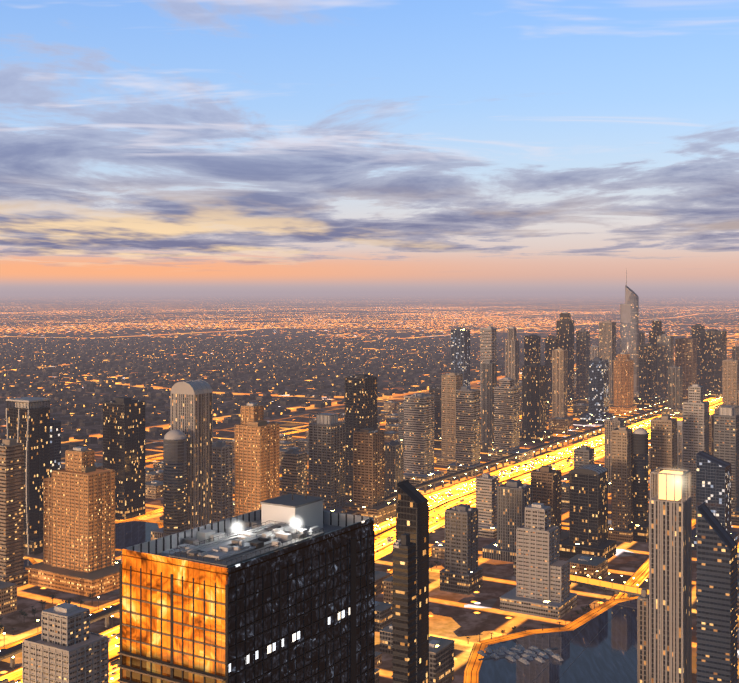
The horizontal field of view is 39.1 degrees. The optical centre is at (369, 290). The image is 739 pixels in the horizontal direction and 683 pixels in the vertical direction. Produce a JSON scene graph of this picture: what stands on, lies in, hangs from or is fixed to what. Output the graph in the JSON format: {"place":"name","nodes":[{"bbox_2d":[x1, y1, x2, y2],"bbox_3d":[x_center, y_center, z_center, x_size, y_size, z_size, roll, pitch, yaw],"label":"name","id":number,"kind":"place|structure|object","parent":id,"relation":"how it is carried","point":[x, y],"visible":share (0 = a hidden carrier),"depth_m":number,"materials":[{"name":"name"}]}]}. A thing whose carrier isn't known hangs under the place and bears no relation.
{"place":"outdoors","nodes":[
{"label":"outdoors","id":0,"kind":"place"},
{"bbox_2d":[0,438,27,586],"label":"tower","id":1,"kind":"structure","parent":0,"point":[12,570],"depth_m":1053.42,"materials":[{"name":"white paint"}]},
{"bbox_2d":[24,559,31,568],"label":"lake water","id":2,"kind":"structure","parent":0,"point":[27,562],"depth_m":1149.21,"materials":[{"name":"blue"}]},
{"bbox_2d":[24,558,36,564],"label":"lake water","id":3,"kind":"structure","parent":0,"point":[32,560],"depth_m":1161.81,"materials":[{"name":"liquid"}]},
{"bbox_2d":[50,418,60,476],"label":"tower","id":4,"kind":"structure","parent":0,"point":[55,444],"depth_m":1297.52,"materials":[{"name":"black glass"}]},
{"bbox_2d":[115,521,158,548],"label":"lake water","id":5,"kind":"structure","parent":0,"point":[129,534],"depth_m":1291.32,"materials":[{"name":"blue"}]},
{"bbox_2d":[115,519,162,550],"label":"waterfront promenade","id":6,"kind":"structure","parent":0,"point":[160,524],"depth_m":1352.43,"materials":[{"name":"concrete"}]},
{"bbox_2d":[213,441,232,522],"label":"tower","id":7,"kind":"structure","parent":0,"point":[222,480],"depth_m":1273.76,"materials":[{"name":"white paint"}]},
{"bbox_2d":[117,481,374,682],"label":"tower","id":8,"kind":"structure","parent":0,"point":[269,591],"depth_m":287.48,"materials":[{"name":"black glass"}]},
{"bbox_2d":[115,415,521,524],"bbox_3d":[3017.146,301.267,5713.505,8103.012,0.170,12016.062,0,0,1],"label":"road","id":9,"kind":"structure","parent":0,"point":[155,511],"depth_m":1407.53,"materials":[{"name":"asphalt"}]},
{"bbox_2d":[0,292,738,682],"bbox_3d":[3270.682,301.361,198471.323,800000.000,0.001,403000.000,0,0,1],"label":"ground","id":10,"kind":"structure","parent":0,"point":[462,620],"depth_m":7355.16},
{"bbox_2d":[6,397,50,554],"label":"tower","id":11,"kind":"structure","parent":10,"relation":"on","point":[28,422],"depth_m":1196.84,"materials":[{"name":"white paint"}]},
{"bbox_2d":[22,603,108,682],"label":"tower","id":12,"kind":"structure","parent":10,"relation":"on","point":[66,645],"depth_m":690.20,"materials":[{"name":"white paint"}]},
{"bbox_2d":[25,446,120,596],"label":"tower","id":13,"kind":"structure","parent":10,"relation":"on","point":[79,524],"depth_m":1060.40,"materials":[{"name":"white paint"}]},
{"bbox_2d":[103,397,144,519],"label":"tower","id":14,"kind":"structure","parent":10,"relation":"on","point":[124,438],"depth_m":1379.71,"materials":[{"name":"white paint"}]},
{"bbox_2d":[158,430,190,536],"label":"tower","id":15,"kind":"structure","parent":10,"relation":"on","point":[174,481],"depth_m":1187.99,"materials":[{"name":"white paint"}]},
{"bbox_2d":[151,380,212,539],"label":"tower","id":16,"kind":"structure","parent":10,"relation":"on","point":[191,409],"depth_m":1221.51,"materials":[{"name":"white paint"}]},
{"bbox_2d":[235,402,279,515],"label":"tower","id":17,"kind":"structure","parent":10,"relation":"on","point":[257,458],"depth_m":1215.40,"materials":[{"name":"white paint"}]},
{"bbox_2d":[281,448,307,495],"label":"tower","id":18,"kind":"structure","parent":10,"relation":"on","point":[294,466],"depth_m":1295.53,"materials":[{"name":"white paint"}]},
{"bbox_2d":[0,482,624,643],"bbox_3d":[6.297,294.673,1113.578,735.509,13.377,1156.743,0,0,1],"label":"trees","id":19,"kind":"object","parent":10,"relation":"on","point":[34,611],"visible":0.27,"depth_m":972.49,"materials":[{"name":"green plant"}]},
{"bbox_2d":[308,411,347,512],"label":"tower","id":20,"kind":"structure","parent":10,"relation":"on","point":[327,457],"depth_m":1375.56,"materials":[{"name":"white paint"}]},
{"bbox_2d":[0,337,674,451],"bbox_3d":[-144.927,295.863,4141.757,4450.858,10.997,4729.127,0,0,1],"label":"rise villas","id":21,"kind":"object","parent":10,"relation":"on","point":[219,346],"visible":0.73,"depth_m":4024.15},
{"bbox_2d":[0,393,709,667],"bbox_3d":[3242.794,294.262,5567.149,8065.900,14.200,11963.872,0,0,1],"label":"rail viaduct","id":22,"kind":"object","parent":10,"relation":"on","point":[10,652],"visible":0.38,"depth_m":1635.62,"materials":[{"name":"concrete"}]},
{"bbox_2d":[345,374,376,500],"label":"tower","id":23,"kind":"structure","parent":10,"relation":"on","point":[360,401],"depth_m":1493.38,"materials":[{"name":"white paint"}]},
{"bbox_2d":[0,398,722,682],"bbox_3d":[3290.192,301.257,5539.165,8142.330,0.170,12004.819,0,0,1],"label":"highway","id":24,"kind":"structure","parent":10,"relation":"on","point":[383,534],"depth_m":1538.82,"materials":[{"name":"asphalt"}]},
{"bbox_2d":[0,408,655,649],"bbox_3d":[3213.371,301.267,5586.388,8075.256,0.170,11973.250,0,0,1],"label":"road","id":25,"kind":"structure","parent":24,"relation":"on","point":[21,640],"depth_m":914.53,"materials":[{"name":"asphalt"}]},
{"bbox_2d":[0,412,709,682],"bbox_3d":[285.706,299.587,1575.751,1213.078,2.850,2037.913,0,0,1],"label":"traffic","id":26,"kind":"object","parent":24,"relation":"on","point":[116,661],"visible":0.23,"depth_m":1527.25,"materials":[{"name":"yellow paint"}]},
{"bbox_2d":[3,397,722,678],"bbox_3d":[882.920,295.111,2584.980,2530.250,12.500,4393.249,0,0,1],"label":"street lamps","id":27,"kind":"object","parent":10,"relation":"on","point":[513,469],"visible":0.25,"depth_m":1813.73,"materials":[{"name":"metal"}]},
{"bbox_2d":[0,362,738,682],"bbox_3d":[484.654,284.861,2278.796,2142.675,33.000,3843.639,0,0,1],"label":"buildings","id":28,"kind":"structure","parent":10,"relation":"on","point":[441,660],"depth_m":1081.81,"materials":[{"name":"white paint"}]},
{"bbox_2d":[342,428,396,523],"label":"tower","id":29,"kind":"structure","parent":10,"relation":"on","point":[368,472],"depth_m":1364.39,"materials":[{"name":"brown concrete"}]},
{"bbox_2d":[384,440,402,501],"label":"tower","id":30,"kind":"structure","parent":10,"relation":"on","point":[393,463],"depth_m":1488.51,"materials":[{"name":"white paint"}]},
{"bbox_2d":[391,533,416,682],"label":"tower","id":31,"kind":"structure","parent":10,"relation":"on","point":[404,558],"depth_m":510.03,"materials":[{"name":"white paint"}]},
{"bbox_2d":[396,479,428,682],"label":"tower","id":32,"kind":"structure","parent":10,"relation":"on","point":[412,513],"depth_m":600.62,"materials":[{"name":"white paint"}]},
{"bbox_2d":[403,393,443,486],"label":"tower","id":33,"kind":"structure","parent":10,"relation":"on","point":[419,437],"depth_m":1630.08,"materials":[{"name":"white paint"}]},
{"bbox_2d":[447,386,482,476],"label":"tower","id":34,"kind":"structure","parent":10,"relation":"on","point":[467,430],"depth_m":1702.31,"materials":[{"name":"white paint"}]},
{"bbox_2d":[488,377,532,461],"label":"tower","id":35,"kind":"structure","parent":10,"relation":"on","point":[506,417],"depth_m":1856.58,"materials":[{"name":"white paint"}]},
{"bbox_2d":[505,327,521,414],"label":"tower","id":36,"kind":"structure","parent":10,"relation":"on","point":[511,357],"depth_m":2524.21,"materials":[{"name":"white paint"}]},
{"bbox_2d":[387,446,650,575],"bbox_3d":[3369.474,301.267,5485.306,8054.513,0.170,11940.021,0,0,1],"label":"road frontage","id":37,"kind":"object","parent":10,"relation":"on","point":[390,571],"depth_m":1193.13,"materials":[{"name":"concrete"}]},
{"bbox_2d":[521,334,540,406],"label":"tower","id":38,"kind":"structure","parent":10,"relation":"on","point":[532,348],"depth_m":2611.55,"materials":[{"name":"white paint"}]},
{"bbox_2d":[531,465,568,540],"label":"tower","id":39,"kind":"structure","parent":10,"relation":"on","point":[546,482],"depth_m":1208.12,"materials":[{"name":"brown concrete"}]},
{"bbox_2d":[545,335,558,409],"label":"tower","id":40,"kind":"structure","parent":10,"relation":"on","point":[551,342],"depth_m":2640.11,"materials":[{"name":"white paint"}]},
{"bbox_2d":[479,599,636,682],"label":"marina water","id":41,"kind":"structure","parent":10,"relation":"on","point":[608,654],"depth_m":856.89,"materials":[{"name":"blue liquid"}]},
{"bbox_2d":[477,644,562,664],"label":"boats","id":42,"kind":"object","parent":41,"relation":"on","point":[517,653],"visible":0.96,"depth_m":858.75,"materials":[{"name":"paint"}]},
{"bbox_2d":[556,312,578,404],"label":"tower","id":43,"kind":"structure","parent":10,"relation":"on","point":[565,328],"depth_m":2771.51,"materials":[{"name":"white paint"}]},
{"bbox_2d":[576,329,589,403],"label":"tower","id":44,"kind":"structure","parent":10,"relation":"on","point":[582,360],"depth_m":2803.30,"materials":[{"name":"grey glass"}]},
{"bbox_2d":[570,566,648,596],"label":"bridge","id":45,"kind":"structure","parent":10,"relation":"on","point":[605,586],"depth_m":1038.25,"materials":[{"name":"concrete"}]},
{"bbox_2d":[608,426,632,542],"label":"tower","id":46,"kind":"structure","parent":10,"relation":"on","point":[621,479],"depth_m":1257.84,"materials":[{"name":"white paint"}]},
{"bbox_2d":[609,353,636,414],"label":"tower","id":47,"kind":"structure","parent":10,"relation":"on","point":[623,383],"depth_m":2547.72,"materials":[{"name":"white paint"}]},
{"bbox_2d":[620,270,638,396],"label":"skyscraper","id":48,"kind":"structure","parent":10,"relation":"on","point":[629,326],"depth_m":2948.38,"materials":[{"name":"grey glass"}]},
{"bbox_2d":[628,428,650,542],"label":"tower","id":49,"kind":"structure","parent":10,"relation":"on","point":[639,525],"depth_m":1257.56,"materials":[{"name":"white paint"}]},
{"bbox_2d":[637,588,648,682],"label":"tower","id":50,"kind":"structure","parent":10,"relation":"on","point":[643,637],"depth_m":757.88,"materials":[{"name":"white paint"}]},
{"bbox_2d":[648,415,676,520],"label":"tower","id":51,"kind":"structure","parent":10,"relation":"on","point":[663,441],"depth_m":1310.79,"materials":[{"name":"white paint"}]},
{"bbox_2d":[656,334,673,404],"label":"tower","id":52,"kind":"structure","parent":10,"relation":"on","point":[665,351],"depth_m":2766.53,"materials":[{"name":"white paint"}]},
{"bbox_2d":[649,467,691,682],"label":"tower","id":53,"kind":"structure","parent":10,"relation":"on","point":[670,582],"depth_m":747.20,"materials":[{"name":"white paint"}]},
{"bbox_2d":[673,477,681,485],"bbox_3d":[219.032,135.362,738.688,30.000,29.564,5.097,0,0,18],"label":"light","id":54,"kind":"object","parent":53,"relation":"attached to","point":[677,481],"visible":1,"depth_m":738.71,"materials":[{"name":"white"}]},
{"bbox_2d":[662,366,682,417],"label":"tower","id":55,"kind":"structure","parent":10,"relation":"on","point":[675,391],"depth_m":2487.80,"materials":[{"name":"white paint"}]},
{"bbox_2d":[675,337,696,399],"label":"tower","id":56,"kind":"structure","parent":10,"relation":"on","point":[686,354],"depth_m":2851.66,"materials":[{"name":"brown concrete"}]},
{"bbox_2d":[683,384,708,518],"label":"tower","id":57,"kind":"structure","parent":10,"relation":"on","point":[695,423],"depth_m":1378.41,"materials":[{"name":"white paint"}]},
{"bbox_2d":[691,324,704,385],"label":"tower","id":58,"kind":"structure","parent":10,"relation":"on","point":[696,329],"depth_m":3196.52,"materials":[{"name":"white paint"}]},
{"bbox_2d":[700,329,726,397],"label":"tower","id":59,"kind":"structure","parent":10,"relation":"on","point":[713,349],"depth_m":2944.86,"materials":[{"name":"grey glass"}]},
{"bbox_2d":[692,450,737,550],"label":"tower","id":60,"kind":"structure","parent":10,"relation":"on","point":[713,483],"depth_m":1210.10,"materials":[{"name":"grey glass"}]},
{"bbox_2d":[714,405,738,523],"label":"tower","id":61,"kind":"structure","parent":10,"relation":"on","point":[726,433],"depth_m":1355.07,"materials":[{"name":"white paint"}]},
{"bbox_2d":[720,359,738,406],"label":"tower","id":62,"kind":"structure","parent":10,"relation":"on","point":[730,378],"depth_m":2632.34,"materials":[{"name":"white paint"}]},
{"bbox_2d":[732,345,738,359],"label":"tower","id":63,"kind":"structure","parent":10,"relation":"on","point":[735,352],"depth_m":3069.32,"materials":[{"name":"white paint"}]},
{"bbox_2d":[733,392,738,406],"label":"tower","id":64,"kind":"structure","parent":10,"relation":"on","point":[737,398],"depth_m":1575.38,"materials":[{"name":"white paint"}]},
{"bbox_2d":[0,0,738,291],"label":"sky","id":65,"kind":"structure","parent":0,"point":[146,145],"materials":[{"name":"blue"}]},
{"bbox_2d":[395,402,403,444],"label":"tower","id":66,"kind":"structure","parent":0,"point":[401,423],"depth_m":1956.98,"materials":[{"name":"white paint"}]},
{"bbox_2d":[429,386,440,445],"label":"tower","id":67,"kind":"structure","parent":0,"point":[435,391],"depth_m":2039.84,"materials":[{"name":"white paint"}]},
{"bbox_2d":[145,347,731,462],"bbox_3d":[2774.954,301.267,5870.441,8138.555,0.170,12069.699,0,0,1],"label":"road","id":68,"kind":"structure","parent":0,"point":[161,457],"depth_m":2197.13,"materials":[{"name":"asphalt"}]},
{"bbox_2d":[436,372,462,465],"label":"tower","id":69,"kind":"structure","parent":0,"point":[451,383],"depth_m":1797.62,"materials":[{"name":"white paint"}]},
{"bbox_2d":[451,328,469,385],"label":"tower","id":70,"kind":"structure","parent":0,"point":[460,350],"depth_m":2470.39,"materials":[{"name":"white paint"}]},
{"bbox_2d":[439,504,482,594],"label":"tower","id":71,"kind":"structure","parent":0,"point":[461,572],"depth_m":1040.64,"materials":[{"name":"white paint"}]},
{"bbox_2d":[475,473,498,538],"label":"tower","id":72,"kind":"structure","parent":0,"point":[487,484],"depth_m":1282.07,"materials":[{"name":"white paint"}]},
{"bbox_2d":[480,326,495,415],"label":"tower","id":73,"kind":"structure","parent":0,"point":[488,343],"depth_m":2497.05,"materials":[{"name":"white paint"}]},
{"bbox_2d":[480,360,496,452],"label":"tower","id":74,"kind":"structure","parent":0,"point":[488,376],"depth_m":1935.84,"materials":[{"name":"white paint"}]},
{"bbox_2d":[482,479,532,561],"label":"tower","id":75,"kind":"structure","parent":0,"point":[514,498],"depth_m":1164.60,"materials":[{"name":"white paint"}]},
{"bbox_2d":[520,363,552,442],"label":"tower","id":76,"kind":"structure","parent":0,"point":[534,402],"depth_m":2079.21,"materials":[{"name":"white paint"}]},
{"bbox_2d":[500,503,576,619],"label":"tower","id":77,"kind":"structure","parent":0,"point":[541,588],"depth_m":975.49,"materials":[{"name":"white paint"}]},
{"bbox_2d":[463,596,638,682],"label":"road","id":78,"kind":"structure","parent":0,"point":[472,669],"depth_m":908.95,"materials":[{"name":"asphalt"}]},
{"bbox_2d":[549,348,572,426],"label":"tower","id":79,"kind":"structure","parent":0,"point":[559,382],"depth_m":2313.98,"materials":[{"name":"white paint"}]},
{"bbox_2d":[574,445,593,467],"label":"building","id":80,"kind":"structure","parent":0,"point":[583,455],"depth_m":1393.87,"materials":[{"name":"white paint"}]},
{"bbox_2d":[559,464,616,558],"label":"tower","id":81,"kind":"structure","parent":0,"point":[588,509],"depth_m":1174.03,"materials":[{"name":"white paint"}]},
{"bbox_2d":[590,345,598,359],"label":"tower","id":82,"kind":"structure","parent":0,"point":[594,351],"depth_m":3070.75,"materials":[{"name":"white paint"}]},
{"bbox_2d":[580,357,614,423],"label":"tower","id":83,"kind":"structure","parent":0,"point":[598,412],"depth_m":2373.32,"materials":[{"name":"white paint"}]},
{"bbox_2d":[599,320,615,405],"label":"tower","id":84,"kind":"structure","parent":0,"point":[607,339],"depth_m":2683.14,"materials":[{"name":"white paint"}]},
{"bbox_2d":[532,519,695,682],"bbox_3d":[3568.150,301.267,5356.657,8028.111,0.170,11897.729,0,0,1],"label":"road","id":85,"kind":"structure","parent":0,"point":[640,575],"depth_m":1081.90,"materials":[{"name":"asphalt"}]},
{"bbox_2d":[604,417,624,492],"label":"tower","id":86,"kind":"structure","parent":0,"point":[610,424],"depth_m":1558.39,"materials":[{"name":"white paint"}]},
{"bbox_2d":[639,331,644,344],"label":"tower","id":87,"kind":"structure","parent":0,"point":[641,338],"depth_m":3067.72,"materials":[{"name":"white paint"}]},
{"bbox_2d":[634,343,659,407],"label":"tower","id":88,"kind":"structure","parent":0,"point":[646,398],"depth_m":2698.81,"materials":[{"name":"white paint"}]},
{"bbox_2d":[649,320,664,395],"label":"tower","id":89,"kind":"structure","parent":0,"point":[655,332],"depth_m":2949.89,"materials":[{"name":"black paint"}]},
{"bbox_2d":[677,420,682,471],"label":"tower","id":90,"kind":"structure","parent":0,"point":[679,444],"depth_m":1658.31,"materials":[{"name":"white paint"}]},
{"bbox_2d":[709,415,713,455],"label":"tower","id":91,"kind":"structure","parent":0,"point":[711,434],"depth_m":1593.60,"materials":[{"name":"brown concrete"}]},
{"bbox_2d":[696,502,737,682],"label":"tower","id":92,"kind":"structure","parent":0,"point":[717,611],"depth_m":696.32,"materials":[{"name":"grey glass"}]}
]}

